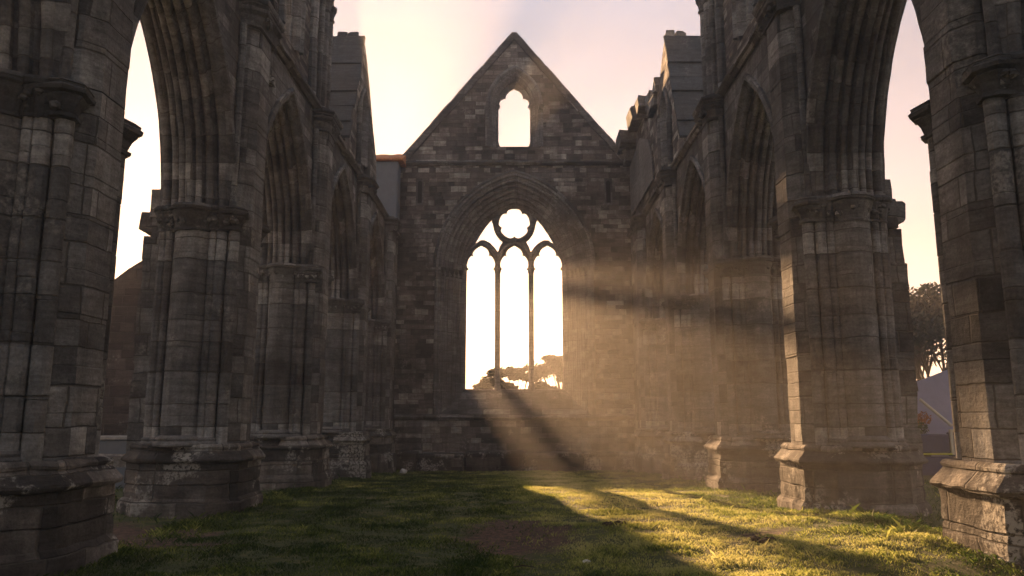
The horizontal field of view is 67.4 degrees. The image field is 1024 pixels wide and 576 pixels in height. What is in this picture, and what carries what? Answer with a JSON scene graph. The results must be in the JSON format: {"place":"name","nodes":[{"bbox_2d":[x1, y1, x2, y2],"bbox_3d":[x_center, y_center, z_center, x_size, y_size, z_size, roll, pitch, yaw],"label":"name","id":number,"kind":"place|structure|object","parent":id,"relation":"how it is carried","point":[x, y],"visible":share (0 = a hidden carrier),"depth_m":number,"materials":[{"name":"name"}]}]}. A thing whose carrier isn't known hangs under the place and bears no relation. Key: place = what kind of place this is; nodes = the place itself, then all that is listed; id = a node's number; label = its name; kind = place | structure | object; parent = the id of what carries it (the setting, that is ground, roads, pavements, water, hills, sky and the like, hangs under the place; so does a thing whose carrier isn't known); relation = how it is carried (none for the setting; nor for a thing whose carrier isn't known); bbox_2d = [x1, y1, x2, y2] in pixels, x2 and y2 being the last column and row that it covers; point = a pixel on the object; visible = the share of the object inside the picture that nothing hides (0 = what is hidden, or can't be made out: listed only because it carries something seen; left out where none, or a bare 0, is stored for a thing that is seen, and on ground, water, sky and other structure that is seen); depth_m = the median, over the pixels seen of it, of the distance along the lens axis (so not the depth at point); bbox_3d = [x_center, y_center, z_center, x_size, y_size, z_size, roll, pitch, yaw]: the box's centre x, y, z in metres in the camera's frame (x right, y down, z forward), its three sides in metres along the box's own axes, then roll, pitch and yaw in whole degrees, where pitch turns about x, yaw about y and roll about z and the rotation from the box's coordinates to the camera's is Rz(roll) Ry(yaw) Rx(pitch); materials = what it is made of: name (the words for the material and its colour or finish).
{"place":"outdoors","nodes":[
{"label":"outdoors","id":0,"kind":"place"},
{"bbox_2d":[36,468,1023,575],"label":"ground","id":1,"kind":"structure","parent":0,"point":[125,529],"depth_m":9.36,"materials":[{"name":"green plant"}]},
{"bbox_2d":[99,436,125,488],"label":"wall","id":2,"kind":"structure","parent":1,"relation":"on","point":[112,444],"depth_m":17.66,"materials":[{"name":"stone"}]},
{"bbox_2d":[99,454,125,467],"bbox_3d":[-7.202,3.541,13.877,1.516,1.035,1.155,0,-10,0],"label":"table tomb","id":3,"kind":"object","parent":1,"relation":"on","point":[118,462],"visible":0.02,"depth_m":13.41,"materials":[{"name":"stone"}]},
{"bbox_2d":[101,261,142,435],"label":"ruined wall","id":4,"kind":"structure","parent":1,"relation":"on","point":[118,379],"depth_m":22.03,"materials":[{"name":"red stone"}]},
{"bbox_2d":[0,0,401,575],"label":"nave arcade","id":5,"kind":"object","parent":1,"relation":"on","point":[265,345],"visible":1,"depth_m":12.46,"materials":[{"name":"stone"}]},
{"bbox_2d":[393,31,635,452],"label":"gable wall","id":6,"kind":"structure","parent":1,"relation":"on","point":[563,178],"depth_m":31.84,"materials":[{"name":"stone"}]},
{"bbox_2d":[376,154,405,220],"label":"buttress","id":7,"kind":"structure","parent":6,"relation":"attached to","point":[388,173],"depth_m":31.44,"materials":[{"name":"stone"}]},
{"bbox_2d":[416,179,423,204],"bbox_3d":[-3.854,-4.019,32.112,0.320,1.150,0.009,0,-10,0],"label":"slit window","id":8,"kind":"structure","parent":6,"relation":"in","point":[419,182],"depth_m":32.11,"materials":[{"name":"grey stone"}]},
{"bbox_2d":[604,178,611,204],"bbox_3d":[4.026,-4.023,32.088,0.320,1.150,0.009,0,-10,0],"label":"slit window","id":9,"kind":"structure","parent":6,"relation":"in","point":[607,185],"depth_m":32.10,"materials":[{"name":"grey stone"}]},
{"bbox_2d":[395,450,634,471],"bbox_3d":[0.098,6.742,29.309,9.433,1.052,1.874,0,-10,0],"label":"stone bench","id":10,"kind":"object","parent":1,"relation":"on","point":[484,460],"visible":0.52,"depth_m":28.78,"materials":[{"name":"stone"}]},
{"bbox_2d":[472,365,558,388],"bbox_3d":[-0.047,5.912,36.336,3.781,4.583,3.574,-4,-10,22],"label":"pine tree","id":11,"kind":"object","parent":1,"relation":"on","point":[510,373],"visible":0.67,"depth_m":36.06,"materials":[{"name":"green plant"}]},
{"bbox_2d":[525,354,562,388],"bbox_3d":[2.787,5.791,37.852,4.527,5.265,5.112,0,-10,0],"label":"pine tree","id":12,"kind":"object","parent":1,"relation":"on","point":[552,366],"visible":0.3,"depth_m":38.23,"materials":[{"name":"green plant"}]},
{"bbox_2d":[602,520,627,525],"bbox_3d":[1.404,3.233,10.527,0.386,0.089,0.184,6,-11,-32],"label":"soil heap","id":13,"kind":"object","parent":1,"relation":"on","point":[609,523],"visible":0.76,"depth_m":10.51,"materials":[{"name":"brown soil"}]},
{"bbox_2d":[750,536,775,543],"bbox_3d":[2.842,2.837,8.642,0.271,0.084,0.240,0,-10,0],"label":"soil heap","id":14,"kind":"object","parent":1,"relation":"on","point":[759,539],"visible":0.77,"depth_m":8.63,"materials":[{"name":"brown soil"}]},
{"bbox_2d":[616,0,1023,571],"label":"nave arcade","id":15,"kind":"object","parent":1,"relation":"on","point":[772,346],"visible":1,"depth_m":12.12,"materials":[{"name":"stone"}]},
{"bbox_2d":[919,411,931,455],"bbox_3d":[12.822,4.710,24.131,0.871,1.693,0.551,0,-10,0],"label":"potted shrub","id":16,"kind":"object","parent":1,"relation":"on","point":[922,422],"visible":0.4,"depth_m":24.12,"materials":[{"name":"green plant"}]},
{"bbox_2d":[907,281,947,381],"bbox_3d":[19.233,3.967,34.807,12.424,7.849,11.251,7,-12,-37],"label":"pine tree","id":17,"kind":"object","parent":1,"relation":"on","point":[926,316],"visible":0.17,"depth_m":31.87,"materials":[{"name":"green plant"}]},
{"bbox_2d":[916,370,953,455],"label":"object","id":18,"kind":"object","parent":1,"relation":"on","point":[934,401],"visible":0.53,"depth_m":24.59,"materials":[{"name":"beige paint"}]},
{"bbox_2d":[922,429,955,475],"bbox_3d":[13.454,5.021,23.502,2.800,1.370,0.500,0,-10,0],"label":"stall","id":19,"kind":"object","parent":1,"relation":"on","point":[938,444],"visible":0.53,"depth_m":23.37,"materials":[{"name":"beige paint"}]},
{"bbox_2d":[115,0,946,388],"label":"sky","id":20,"kind":"structure","parent":0,"point":[420,54],"materials":[{"name":"white"}]}
]}

